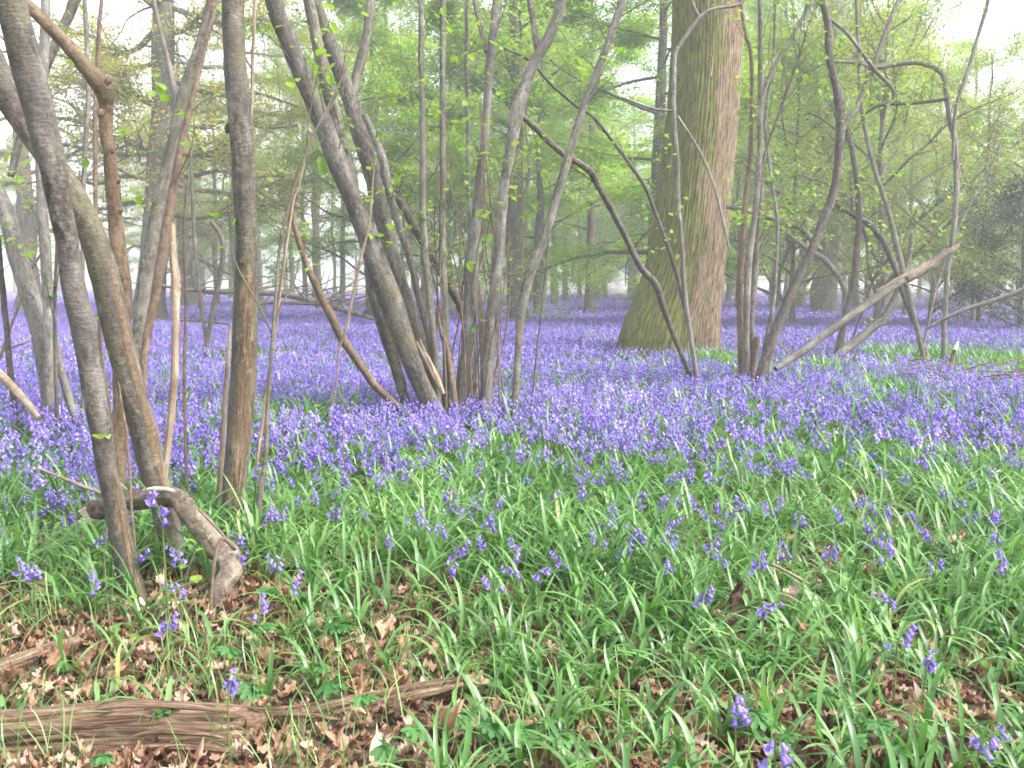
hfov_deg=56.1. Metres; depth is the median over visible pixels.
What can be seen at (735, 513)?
bluebell
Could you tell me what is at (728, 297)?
understorey tree
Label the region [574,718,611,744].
fallen leaf
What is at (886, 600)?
bluebell
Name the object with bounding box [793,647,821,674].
wood anemone
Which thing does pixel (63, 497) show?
bluebell
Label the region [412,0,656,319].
beech tree
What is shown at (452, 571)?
bluebell
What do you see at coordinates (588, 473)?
bluebell
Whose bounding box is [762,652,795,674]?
wood anemone
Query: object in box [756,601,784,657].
bluebell
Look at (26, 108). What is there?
hazel coppice
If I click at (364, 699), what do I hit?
wood anemone
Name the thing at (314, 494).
bluebell
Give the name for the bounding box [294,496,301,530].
bluebell
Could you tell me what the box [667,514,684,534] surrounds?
bluebell
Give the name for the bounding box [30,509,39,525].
bluebell
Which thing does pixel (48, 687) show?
fallen leaf
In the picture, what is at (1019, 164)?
understorey tree
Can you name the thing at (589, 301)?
beech tree
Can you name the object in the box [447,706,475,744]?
wood anemone
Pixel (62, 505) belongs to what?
bluebell
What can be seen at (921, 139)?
thicket shrub
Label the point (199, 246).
understorey tree
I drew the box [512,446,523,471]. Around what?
bluebell
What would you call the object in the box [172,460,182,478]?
bluebell
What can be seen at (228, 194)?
oak tree
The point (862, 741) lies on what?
wood anemone
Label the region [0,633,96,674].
fallen branch
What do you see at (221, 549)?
dead branch
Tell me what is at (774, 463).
bluebell
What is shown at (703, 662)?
wood anemone
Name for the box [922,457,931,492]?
bluebell
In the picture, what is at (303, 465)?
bluebell
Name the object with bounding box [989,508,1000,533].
bluebell
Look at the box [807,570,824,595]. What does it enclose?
fallen leaf
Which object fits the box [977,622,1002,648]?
wood anemone
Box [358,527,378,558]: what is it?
fallen leaf
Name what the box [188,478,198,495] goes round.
bluebell
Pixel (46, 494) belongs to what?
bluebell
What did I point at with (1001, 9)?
sky
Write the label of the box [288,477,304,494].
bluebell
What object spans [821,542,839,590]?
bluebell
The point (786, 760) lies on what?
bluebell
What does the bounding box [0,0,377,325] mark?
oak tree
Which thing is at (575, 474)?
bluebell
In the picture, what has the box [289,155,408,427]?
leaning stem
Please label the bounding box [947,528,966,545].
fallen leaf
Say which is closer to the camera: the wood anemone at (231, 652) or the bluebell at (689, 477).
the wood anemone at (231, 652)
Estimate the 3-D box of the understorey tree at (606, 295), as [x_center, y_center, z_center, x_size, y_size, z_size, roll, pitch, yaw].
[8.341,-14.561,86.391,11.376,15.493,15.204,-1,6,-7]
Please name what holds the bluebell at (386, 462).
on the ground at (800, 750)
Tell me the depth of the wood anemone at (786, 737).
2.24 m
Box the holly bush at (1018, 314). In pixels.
[930,172,1023,328]
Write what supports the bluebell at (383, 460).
on the ground at (800, 750)
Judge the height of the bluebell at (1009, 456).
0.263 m
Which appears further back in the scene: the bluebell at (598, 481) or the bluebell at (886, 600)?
the bluebell at (598, 481)
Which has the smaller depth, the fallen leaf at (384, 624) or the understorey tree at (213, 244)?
the fallen leaf at (384, 624)
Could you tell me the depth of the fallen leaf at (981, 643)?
2.97 m
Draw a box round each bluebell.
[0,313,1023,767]
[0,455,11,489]
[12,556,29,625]
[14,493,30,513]
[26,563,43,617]
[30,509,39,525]
[34,473,48,486]
[37,504,49,516]
[43,485,55,525]
[49,489,58,531]
[49,500,58,529]
[57,496,66,530]
[58,488,71,524]
[60,495,78,528]
[60,510,75,552]
[61,446,73,458]
[76,477,88,503]
[81,485,96,533]
[88,571,101,639]
[93,530,107,576]
[130,460,139,478]
[131,467,138,478]
[134,548,150,585]
[155,610,179,682]
[161,581,187,636]
[165,544,187,607]
[171,475,181,487]
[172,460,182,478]
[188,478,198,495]
[223,666,239,753]
[229,531,245,574]
[234,550,248,588]
[250,593,269,663]
[262,509,275,560]
[265,473,275,494]
[265,502,274,517]
[265,552,284,615]
[269,507,288,521]
[272,456,277,471]
[281,464,288,484]
[287,569,303,648]
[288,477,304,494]
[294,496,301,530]
[301,456,312,484]
[304,462,318,502]
[308,487,319,543]
[315,473,324,503]
[326,502,343,550]
[327,487,340,501]
[333,451,341,466]
[340,471,349,492]
[341,462,352,473]
[358,508,370,529]
[363,464,374,486]
[371,474,386,489]
[378,450,389,463]
[382,456,390,489]
[385,536,395,583]
[393,455,401,485]
[399,457,410,492]
[400,467,409,502]
[405,505,424,565]
[414,513,430,566]
[415,455,430,479]
[431,523,448,577]
[435,466,450,485]
[441,489,450,504]
[445,505,459,528]
[445,559,463,617]
[446,462,454,474]
[448,486,458,509]
[449,539,471,608]
[458,505,474,556]
[471,486,488,498]
[471,495,483,524]
[473,461,481,488]
[477,534,487,574]
[479,455,485,474]
[479,575,505,629]
[481,517,496,558]
[489,511,499,538]
[494,494,505,510]
[499,565,521,612]
[508,537,520,612]
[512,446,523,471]
[516,455,526,473]
[519,475,530,486]
[532,564,559,633]
[548,489,560,529]
[549,550,567,597]
[571,471,584,482]
[576,476,587,488]
[577,484,586,508]
[584,467,591,487]
[588,530,608,574]
[592,469,606,524]
[600,517,616,533]
[607,502,618,527]
[609,462,622,492]
[615,542,633,558]
[616,470,629,497]
[625,524,648,567]
[625,532,642,574]
[629,497,645,511]
[638,489,649,516]
[643,454,655,488]
[653,451,663,488]
[656,454,666,471]
[656,496,665,522]
[660,493,673,505]
[661,525,678,556]
[663,558,674,596]
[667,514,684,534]
[668,531,681,579]
[669,469,684,488]
[674,495,681,506]
[680,468,691,498]
[681,473,692,498]
[687,459,695,487]
[688,494,699,538]
[692,452,706,462]
[692,585,714,650]
[698,508,717,525]
[703,534,722,567]
[704,463,713,512]
[705,453,716,489]
[706,549,729,600]
[713,499,727,526]
[718,519,729,550]
[719,473,729,485]
[722,454,728,493]
[725,508,739,548]
[728,694,752,766]
[730,499,751,545]
[732,494,739,528]
[748,551,768,600]
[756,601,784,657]
[757,737,794,767]
[760,500,777,537]
[764,452,777,483]
[776,495,784,510]
[776,539,793,589]
[780,458,786,484]
[781,460,792,496]
[783,464,795,500]
[791,461,797,478]
[791,512,808,558]
[797,466,812,500]
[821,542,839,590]
[832,506,845,560]
[838,457,843,484]
[849,496,867,522]
[859,494,875,518]
[862,517,876,551]
[864,532,886,597]
[866,502,878,518]
[872,590,897,640]
[876,463,887,503]
[877,538,895,603]
[878,537,894,550]
[882,503,893,542]
[882,622,918,710]
[899,473,911,505]
[905,511,916,521]
[913,523,932,560]
[915,452,928,465]
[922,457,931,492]
[922,649,938,708]
[926,557,946,593]
[936,482,953,521]
[953,497,967,526]
[956,451,969,474]
[962,511,979,522]
[966,479,977,496]
[969,724,1010,767]
[985,468,996,490]
[985,511,1000,534]
[988,529,1001,567]
[988,562,1006,594]
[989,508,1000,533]
[995,549,1008,613]
[1001,450,1016,479]
[1007,457,1020,483]
[1017,460,1023,483]
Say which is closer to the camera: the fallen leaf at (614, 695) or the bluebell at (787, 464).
the fallen leaf at (614, 695)
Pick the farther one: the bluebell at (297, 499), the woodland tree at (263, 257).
the woodland tree at (263, 257)
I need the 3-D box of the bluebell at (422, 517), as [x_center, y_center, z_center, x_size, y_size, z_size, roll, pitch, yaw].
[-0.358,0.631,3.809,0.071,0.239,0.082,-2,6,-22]
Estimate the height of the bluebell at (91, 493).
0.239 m
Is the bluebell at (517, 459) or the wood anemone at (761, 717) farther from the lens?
the bluebell at (517, 459)
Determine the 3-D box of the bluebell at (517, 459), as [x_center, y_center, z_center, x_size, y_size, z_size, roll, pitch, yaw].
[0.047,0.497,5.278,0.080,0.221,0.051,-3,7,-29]
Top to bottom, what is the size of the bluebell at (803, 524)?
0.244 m
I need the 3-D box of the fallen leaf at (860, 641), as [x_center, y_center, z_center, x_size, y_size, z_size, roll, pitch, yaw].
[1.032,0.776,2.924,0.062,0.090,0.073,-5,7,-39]
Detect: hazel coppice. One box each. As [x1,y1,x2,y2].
[0,0,127,451]
[0,0,428,605]
[245,0,626,441]
[711,0,960,402]
[721,0,1021,362]
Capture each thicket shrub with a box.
[604,0,1020,325]
[630,53,846,307]
[723,69,891,297]
[735,67,950,306]
[736,0,1023,322]
[763,43,1022,321]
[789,87,969,309]
[837,15,1023,324]
[846,48,1022,308]
[874,15,1023,312]
[928,89,1023,307]
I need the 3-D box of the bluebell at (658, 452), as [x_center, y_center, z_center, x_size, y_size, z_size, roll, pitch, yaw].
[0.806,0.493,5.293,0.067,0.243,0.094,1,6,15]
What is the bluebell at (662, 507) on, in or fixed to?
on the ground at (800, 750)
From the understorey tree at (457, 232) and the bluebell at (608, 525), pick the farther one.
the understorey tree at (457, 232)
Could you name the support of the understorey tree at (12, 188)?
on the ground at (800, 750)
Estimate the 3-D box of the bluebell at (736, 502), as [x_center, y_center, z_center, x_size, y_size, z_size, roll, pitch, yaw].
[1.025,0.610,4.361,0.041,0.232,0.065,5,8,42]
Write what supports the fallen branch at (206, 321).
on the ground at (800, 750)
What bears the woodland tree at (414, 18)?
on the ground at (800, 750)
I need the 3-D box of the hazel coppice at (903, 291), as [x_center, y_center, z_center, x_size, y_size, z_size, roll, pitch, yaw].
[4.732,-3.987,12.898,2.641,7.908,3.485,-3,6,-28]
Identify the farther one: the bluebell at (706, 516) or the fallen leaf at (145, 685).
the bluebell at (706, 516)
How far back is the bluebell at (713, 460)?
5.36 m
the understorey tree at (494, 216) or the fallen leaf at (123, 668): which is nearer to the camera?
the fallen leaf at (123, 668)
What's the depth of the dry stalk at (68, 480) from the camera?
4.01 m
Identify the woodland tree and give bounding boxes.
[0,162,37,292]
[37,213,90,291]
[118,137,230,301]
[136,140,219,296]
[178,0,402,309]
[194,163,228,288]
[210,190,278,262]
[220,134,297,288]
[248,29,327,292]
[253,30,357,294]
[254,0,671,319]
[255,46,398,297]
[262,0,407,302]
[262,151,333,289]
[280,95,379,298]
[289,0,480,221]
[305,0,548,321]
[349,0,446,260]
[383,130,434,296]
[393,169,466,294]
[395,208,465,286]
[426,0,589,138]
[457,0,617,270]
[479,0,646,304]
[483,0,611,302]
[490,6,614,302]
[501,19,605,300]
[528,177,575,295]
[555,13,652,299]
[608,0,801,89]
[624,29,778,129]
[654,0,901,307]
[732,126,745,295]
[744,0,970,146]
[763,0,851,303]
[769,42,961,306]
[772,0,954,307]
[828,73,992,316]
[843,0,954,307]
[857,18,965,298]
[961,134,1023,305]
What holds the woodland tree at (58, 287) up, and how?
on the ground at (800, 750)
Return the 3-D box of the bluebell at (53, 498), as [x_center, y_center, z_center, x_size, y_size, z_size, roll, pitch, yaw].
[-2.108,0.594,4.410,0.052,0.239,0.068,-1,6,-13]
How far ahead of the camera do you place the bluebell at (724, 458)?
5.16 m
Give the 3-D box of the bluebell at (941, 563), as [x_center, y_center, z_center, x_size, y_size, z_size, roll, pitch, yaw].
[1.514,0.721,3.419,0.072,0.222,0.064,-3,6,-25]
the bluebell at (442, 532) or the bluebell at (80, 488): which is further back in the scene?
the bluebell at (80, 488)
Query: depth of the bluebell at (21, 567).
3.18 m
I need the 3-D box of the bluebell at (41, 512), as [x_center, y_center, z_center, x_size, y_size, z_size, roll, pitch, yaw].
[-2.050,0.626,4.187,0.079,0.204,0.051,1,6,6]
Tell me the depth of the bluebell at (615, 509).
4.06 m
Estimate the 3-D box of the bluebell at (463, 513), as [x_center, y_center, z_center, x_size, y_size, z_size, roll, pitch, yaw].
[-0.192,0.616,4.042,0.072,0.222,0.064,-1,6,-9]
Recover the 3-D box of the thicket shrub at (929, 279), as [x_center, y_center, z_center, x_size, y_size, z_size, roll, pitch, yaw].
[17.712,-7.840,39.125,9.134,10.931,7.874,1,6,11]
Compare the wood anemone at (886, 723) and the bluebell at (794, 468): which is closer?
the wood anemone at (886, 723)
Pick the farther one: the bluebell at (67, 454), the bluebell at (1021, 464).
the bluebell at (67, 454)
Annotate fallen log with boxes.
[0,676,463,760]
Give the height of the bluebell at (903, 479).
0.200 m
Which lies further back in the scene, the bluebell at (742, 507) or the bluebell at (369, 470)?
the bluebell at (369, 470)
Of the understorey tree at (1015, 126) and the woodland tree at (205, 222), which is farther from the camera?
the woodland tree at (205, 222)
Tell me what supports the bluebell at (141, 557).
on the ground at (800, 750)
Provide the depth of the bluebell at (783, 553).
3.49 m
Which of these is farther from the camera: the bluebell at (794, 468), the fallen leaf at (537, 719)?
the bluebell at (794, 468)
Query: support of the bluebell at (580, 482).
on the ground at (800, 750)
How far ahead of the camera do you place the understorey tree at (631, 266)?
69.71 m
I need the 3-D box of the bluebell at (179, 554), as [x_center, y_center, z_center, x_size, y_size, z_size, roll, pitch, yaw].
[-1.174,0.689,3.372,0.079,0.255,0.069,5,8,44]
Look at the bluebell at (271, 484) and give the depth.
4.74 m
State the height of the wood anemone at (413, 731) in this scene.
0.102 m
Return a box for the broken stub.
[944,341,957,377]
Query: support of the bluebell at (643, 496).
on the ground at (800, 750)
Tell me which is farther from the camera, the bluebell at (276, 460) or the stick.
the stick
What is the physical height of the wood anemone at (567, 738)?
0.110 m
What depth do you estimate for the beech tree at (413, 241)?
48.20 m
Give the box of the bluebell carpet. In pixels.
[0,291,1023,531]
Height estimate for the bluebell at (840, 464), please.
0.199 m
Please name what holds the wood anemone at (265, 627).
on the ground at (800, 750)
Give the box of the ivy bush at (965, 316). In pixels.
[916,172,1016,323]
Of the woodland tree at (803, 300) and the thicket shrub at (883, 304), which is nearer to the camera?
the thicket shrub at (883, 304)
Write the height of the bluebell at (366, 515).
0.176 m
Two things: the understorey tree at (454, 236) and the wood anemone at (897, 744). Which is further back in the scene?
the understorey tree at (454, 236)
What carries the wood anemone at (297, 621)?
on the ground at (800, 750)
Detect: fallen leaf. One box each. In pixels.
[0,657,28,684]
[26,687,43,707]
[43,679,53,691]
[46,649,60,667]
[65,684,81,699]
[78,627,91,638]
[109,660,131,678]
[133,681,154,690]
[180,680,192,694]
[257,644,291,662]
[277,681,296,698]
[294,618,324,642]
[299,739,319,750]
[312,631,333,654]
[325,726,349,754]
[342,705,365,725]
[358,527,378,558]
[369,724,392,766]
[373,609,395,639]
[399,627,412,660]
[413,739,427,762]
[429,641,446,654]
[438,698,479,737]
[463,669,489,684]
[488,697,502,711]
[525,713,539,726]
[531,646,556,676]
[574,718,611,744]
[589,680,602,690]
[601,687,624,701]
[683,640,692,653]
[686,745,701,761]
[719,692,732,706]
[727,579,763,624]
[744,630,771,643]
[756,618,768,631]
[779,582,805,602]
[783,529,794,541]
[793,616,832,665]
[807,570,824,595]
[813,651,826,659]
[821,707,840,717]
[839,629,862,650]
[859,555,877,576]
[873,652,884,672]
[874,711,886,735]
[893,666,909,673]
[902,699,923,716]
[936,736,947,743]
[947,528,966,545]
[956,680,970,696]
[966,635,984,649]
[1000,689,1023,708]
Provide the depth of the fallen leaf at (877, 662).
2.81 m
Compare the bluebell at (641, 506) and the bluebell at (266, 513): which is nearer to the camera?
the bluebell at (266, 513)
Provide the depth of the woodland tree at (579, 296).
69.82 m
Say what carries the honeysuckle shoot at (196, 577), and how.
on the ground at (800, 750)
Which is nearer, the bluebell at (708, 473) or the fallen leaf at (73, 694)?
the fallen leaf at (73, 694)
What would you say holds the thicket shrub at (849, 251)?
on the ground at (800, 750)
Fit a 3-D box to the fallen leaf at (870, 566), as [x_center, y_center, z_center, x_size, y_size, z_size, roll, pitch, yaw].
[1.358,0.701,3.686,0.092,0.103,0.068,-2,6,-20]
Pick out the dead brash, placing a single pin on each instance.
(1004, 373)
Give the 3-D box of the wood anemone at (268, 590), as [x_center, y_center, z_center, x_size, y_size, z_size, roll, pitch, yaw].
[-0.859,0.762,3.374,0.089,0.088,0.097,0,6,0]
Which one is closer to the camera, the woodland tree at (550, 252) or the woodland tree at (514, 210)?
the woodland tree at (514, 210)
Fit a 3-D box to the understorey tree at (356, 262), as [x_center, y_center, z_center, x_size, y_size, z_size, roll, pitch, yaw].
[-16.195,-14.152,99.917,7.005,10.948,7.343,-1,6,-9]
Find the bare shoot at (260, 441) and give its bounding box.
[253,69,346,485]
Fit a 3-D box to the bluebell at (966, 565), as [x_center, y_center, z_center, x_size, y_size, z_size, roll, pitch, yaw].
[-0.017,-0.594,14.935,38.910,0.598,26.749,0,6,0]
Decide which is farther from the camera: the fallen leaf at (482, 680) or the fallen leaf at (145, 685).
the fallen leaf at (482, 680)
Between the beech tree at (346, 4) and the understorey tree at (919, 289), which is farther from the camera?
the understorey tree at (919, 289)
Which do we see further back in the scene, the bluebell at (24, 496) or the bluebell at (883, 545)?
the bluebell at (24, 496)
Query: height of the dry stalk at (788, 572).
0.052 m
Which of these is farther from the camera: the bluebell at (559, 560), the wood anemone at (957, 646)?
the bluebell at (559, 560)
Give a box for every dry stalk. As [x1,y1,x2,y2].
[0,339,31,351]
[37,467,100,494]
[772,563,809,585]
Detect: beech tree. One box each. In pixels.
[197,0,576,318]
[328,51,560,303]
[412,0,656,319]
[432,0,735,315]
[435,0,897,316]
[650,90,847,294]
[877,29,1023,308]
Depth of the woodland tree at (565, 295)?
65.42 m
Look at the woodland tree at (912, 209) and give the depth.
31.47 m
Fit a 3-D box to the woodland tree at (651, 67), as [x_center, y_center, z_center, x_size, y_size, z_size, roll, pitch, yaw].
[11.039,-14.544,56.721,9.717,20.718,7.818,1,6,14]
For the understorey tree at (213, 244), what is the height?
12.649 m
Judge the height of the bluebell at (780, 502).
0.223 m
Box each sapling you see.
[189,149,225,358]
[504,0,745,398]
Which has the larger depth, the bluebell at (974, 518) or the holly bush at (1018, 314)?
the holly bush at (1018, 314)
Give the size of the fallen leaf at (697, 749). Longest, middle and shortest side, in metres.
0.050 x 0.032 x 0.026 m
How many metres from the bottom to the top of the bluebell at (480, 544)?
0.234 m
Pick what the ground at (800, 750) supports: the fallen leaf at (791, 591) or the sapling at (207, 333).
the sapling at (207, 333)
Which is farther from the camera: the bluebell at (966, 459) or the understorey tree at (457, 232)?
the understorey tree at (457, 232)
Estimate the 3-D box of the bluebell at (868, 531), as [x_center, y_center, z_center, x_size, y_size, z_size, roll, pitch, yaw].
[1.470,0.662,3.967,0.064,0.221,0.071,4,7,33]
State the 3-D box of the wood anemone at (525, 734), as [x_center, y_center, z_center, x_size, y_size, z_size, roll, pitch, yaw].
[0.023,0.878,2.338,0.107,0.113,0.099,0,6,0]
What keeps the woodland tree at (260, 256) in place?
on the ground at (800, 750)
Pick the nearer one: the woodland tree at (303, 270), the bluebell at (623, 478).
the bluebell at (623, 478)
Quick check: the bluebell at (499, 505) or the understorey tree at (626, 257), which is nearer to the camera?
the bluebell at (499, 505)
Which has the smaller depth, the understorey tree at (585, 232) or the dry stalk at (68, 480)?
the dry stalk at (68, 480)
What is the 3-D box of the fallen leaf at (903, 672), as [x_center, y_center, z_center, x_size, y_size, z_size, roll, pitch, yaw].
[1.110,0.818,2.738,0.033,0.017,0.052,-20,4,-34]
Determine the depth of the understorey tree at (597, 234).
63.48 m
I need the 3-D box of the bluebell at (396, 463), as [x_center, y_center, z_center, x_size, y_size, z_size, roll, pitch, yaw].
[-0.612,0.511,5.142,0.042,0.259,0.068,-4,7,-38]
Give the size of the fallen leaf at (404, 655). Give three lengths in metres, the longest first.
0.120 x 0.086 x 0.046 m
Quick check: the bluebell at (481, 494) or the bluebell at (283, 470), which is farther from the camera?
the bluebell at (283, 470)
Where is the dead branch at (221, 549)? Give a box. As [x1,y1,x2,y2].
[76,487,244,620]
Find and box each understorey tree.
[0,131,50,269]
[79,179,139,272]
[91,105,230,276]
[106,183,169,267]
[123,76,292,304]
[168,158,302,298]
[187,175,227,288]
[189,186,227,295]
[323,21,558,305]
[328,198,363,293]
[350,56,580,300]
[376,156,456,278]
[407,103,575,280]
[464,87,588,301]
[482,179,572,297]
[527,93,650,298]
[546,178,634,294]
[549,166,637,297]
[550,93,734,301]
[557,149,635,297]
[558,216,628,289]
[561,161,647,297]
[598,155,647,293]
[610,170,648,292]
[622,144,740,273]
[723,131,812,301]
[723,188,865,298]
[729,20,900,306]
[731,158,816,302]
[847,228,909,291]
[860,182,943,298]
[865,177,957,297]
[916,170,1015,292]
[966,97,1023,228]
[984,101,1023,261]
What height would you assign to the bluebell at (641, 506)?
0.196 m
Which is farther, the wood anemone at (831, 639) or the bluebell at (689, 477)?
the bluebell at (689, 477)
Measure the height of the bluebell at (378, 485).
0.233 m
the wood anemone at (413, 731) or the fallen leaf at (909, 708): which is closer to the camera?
the wood anemone at (413, 731)
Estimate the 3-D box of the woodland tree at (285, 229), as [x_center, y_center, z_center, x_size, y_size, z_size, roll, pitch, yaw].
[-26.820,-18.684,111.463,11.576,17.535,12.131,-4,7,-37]
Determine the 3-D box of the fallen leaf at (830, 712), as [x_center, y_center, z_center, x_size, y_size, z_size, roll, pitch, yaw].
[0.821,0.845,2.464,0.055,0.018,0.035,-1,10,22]
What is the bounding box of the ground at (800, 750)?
[0,288,1023,767]
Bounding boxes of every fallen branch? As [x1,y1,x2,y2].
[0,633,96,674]
[162,249,373,319]
[180,302,232,324]
[773,243,960,371]
[925,280,1023,329]
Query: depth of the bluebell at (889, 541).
3.44 m
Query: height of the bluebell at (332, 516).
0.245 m
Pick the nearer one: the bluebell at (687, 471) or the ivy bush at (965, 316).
the bluebell at (687, 471)
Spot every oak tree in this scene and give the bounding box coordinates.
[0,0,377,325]
[0,2,207,310]
[34,0,452,314]
[84,28,301,306]
[616,0,744,364]
[734,0,967,319]
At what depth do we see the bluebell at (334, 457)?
5.41 m
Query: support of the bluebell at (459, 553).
on the ground at (800, 750)
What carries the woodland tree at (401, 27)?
on the ground at (800, 750)
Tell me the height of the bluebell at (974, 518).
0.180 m
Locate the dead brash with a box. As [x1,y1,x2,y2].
[902,357,1023,379]
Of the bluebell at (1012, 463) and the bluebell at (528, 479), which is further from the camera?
the bluebell at (1012, 463)
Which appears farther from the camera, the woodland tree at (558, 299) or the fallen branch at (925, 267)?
the woodland tree at (558, 299)
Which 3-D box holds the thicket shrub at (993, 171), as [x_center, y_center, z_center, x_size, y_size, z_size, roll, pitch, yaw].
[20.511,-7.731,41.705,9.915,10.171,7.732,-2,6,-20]
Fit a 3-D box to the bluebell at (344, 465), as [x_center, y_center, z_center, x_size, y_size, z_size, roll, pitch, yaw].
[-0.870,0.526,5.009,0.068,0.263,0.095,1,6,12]
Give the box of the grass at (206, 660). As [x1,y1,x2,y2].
[0,466,1023,767]
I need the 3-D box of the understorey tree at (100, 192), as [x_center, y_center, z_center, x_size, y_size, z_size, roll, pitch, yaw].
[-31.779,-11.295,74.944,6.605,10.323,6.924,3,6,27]
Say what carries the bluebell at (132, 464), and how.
on the ground at (800, 750)
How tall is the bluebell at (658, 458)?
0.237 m
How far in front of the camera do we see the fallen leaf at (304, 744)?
2.29 m
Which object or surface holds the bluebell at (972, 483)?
on the ground at (800, 750)
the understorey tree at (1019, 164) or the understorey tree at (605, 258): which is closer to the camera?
the understorey tree at (1019, 164)
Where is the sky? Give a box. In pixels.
[0,0,1023,287]
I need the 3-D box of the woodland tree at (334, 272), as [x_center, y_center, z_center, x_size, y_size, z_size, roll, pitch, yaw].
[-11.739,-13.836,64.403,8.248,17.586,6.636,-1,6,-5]
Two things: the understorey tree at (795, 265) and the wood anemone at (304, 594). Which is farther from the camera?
the understorey tree at (795, 265)
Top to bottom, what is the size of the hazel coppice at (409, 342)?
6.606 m
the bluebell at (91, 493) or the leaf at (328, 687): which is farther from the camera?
the bluebell at (91, 493)
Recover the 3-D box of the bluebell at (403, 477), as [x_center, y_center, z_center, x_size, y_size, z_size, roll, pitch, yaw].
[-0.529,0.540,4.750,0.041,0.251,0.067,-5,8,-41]
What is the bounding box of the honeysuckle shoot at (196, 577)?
[91,528,203,639]
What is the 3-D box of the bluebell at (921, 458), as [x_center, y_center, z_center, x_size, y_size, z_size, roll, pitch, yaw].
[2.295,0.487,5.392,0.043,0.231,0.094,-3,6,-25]
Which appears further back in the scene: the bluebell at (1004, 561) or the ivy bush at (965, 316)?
the ivy bush at (965, 316)
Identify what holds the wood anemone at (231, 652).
on the ground at (800, 750)
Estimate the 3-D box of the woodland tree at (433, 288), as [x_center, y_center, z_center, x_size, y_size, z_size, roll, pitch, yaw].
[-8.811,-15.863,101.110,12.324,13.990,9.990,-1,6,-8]
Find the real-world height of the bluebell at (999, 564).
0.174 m
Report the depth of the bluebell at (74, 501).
4.46 m
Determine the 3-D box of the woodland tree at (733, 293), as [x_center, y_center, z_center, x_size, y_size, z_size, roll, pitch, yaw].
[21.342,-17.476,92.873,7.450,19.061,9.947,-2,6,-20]
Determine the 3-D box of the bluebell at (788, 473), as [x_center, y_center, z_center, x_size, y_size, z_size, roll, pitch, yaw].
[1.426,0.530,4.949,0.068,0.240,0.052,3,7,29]
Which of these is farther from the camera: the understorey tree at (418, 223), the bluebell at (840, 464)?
the understorey tree at (418, 223)
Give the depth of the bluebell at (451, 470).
5.09 m
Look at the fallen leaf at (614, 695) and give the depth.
2.57 m
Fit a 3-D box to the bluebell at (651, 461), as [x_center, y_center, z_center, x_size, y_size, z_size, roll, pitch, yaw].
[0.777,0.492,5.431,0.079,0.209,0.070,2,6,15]
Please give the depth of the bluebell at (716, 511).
4.17 m
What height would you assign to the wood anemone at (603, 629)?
0.112 m
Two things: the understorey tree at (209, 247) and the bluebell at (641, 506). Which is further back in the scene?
the understorey tree at (209, 247)
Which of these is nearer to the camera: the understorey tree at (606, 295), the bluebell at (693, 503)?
the bluebell at (693, 503)
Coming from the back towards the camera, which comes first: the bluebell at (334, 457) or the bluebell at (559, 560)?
the bluebell at (334, 457)
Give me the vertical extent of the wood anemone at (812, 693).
0.097 m
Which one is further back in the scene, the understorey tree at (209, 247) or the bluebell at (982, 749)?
the understorey tree at (209, 247)
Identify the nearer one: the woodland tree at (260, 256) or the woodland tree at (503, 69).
the woodland tree at (503, 69)
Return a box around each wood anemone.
[88,752,117,767]
[151,709,179,718]
[215,646,245,673]
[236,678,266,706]
[247,622,279,645]
[256,586,277,601]
[290,617,307,629]
[295,590,317,599]
[308,663,330,696]
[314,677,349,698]
[321,620,357,652]
[352,695,380,719]
[369,739,398,766]
[400,724,428,754]
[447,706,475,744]
[476,716,505,766]
[503,722,542,752]
[546,732,575,767]
[585,621,615,652]
[695,655,723,672]
[737,707,775,744]
[757,538,778,547]
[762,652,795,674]
[774,733,801,753]
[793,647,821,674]
[801,686,838,710]
[827,637,843,656]
[835,613,858,627]
[839,733,869,767]
[845,532,862,549]
[862,718,898,757]
[889,739,917,761]
[938,642,963,656]
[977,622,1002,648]
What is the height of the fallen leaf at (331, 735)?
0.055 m
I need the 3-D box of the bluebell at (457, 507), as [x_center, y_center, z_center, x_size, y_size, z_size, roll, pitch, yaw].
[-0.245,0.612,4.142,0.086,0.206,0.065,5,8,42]
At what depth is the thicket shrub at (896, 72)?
21.25 m
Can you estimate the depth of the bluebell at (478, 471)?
4.82 m
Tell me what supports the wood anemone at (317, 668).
on the ground at (800, 750)
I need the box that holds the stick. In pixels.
[0,369,41,420]
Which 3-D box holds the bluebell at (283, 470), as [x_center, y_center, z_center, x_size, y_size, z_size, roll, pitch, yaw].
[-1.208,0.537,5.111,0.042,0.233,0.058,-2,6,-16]
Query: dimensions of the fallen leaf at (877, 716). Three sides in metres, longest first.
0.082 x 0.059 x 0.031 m
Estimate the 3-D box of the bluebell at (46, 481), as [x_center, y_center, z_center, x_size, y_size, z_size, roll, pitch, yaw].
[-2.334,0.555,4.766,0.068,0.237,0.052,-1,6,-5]
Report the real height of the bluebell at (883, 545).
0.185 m
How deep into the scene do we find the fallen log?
2.43 m

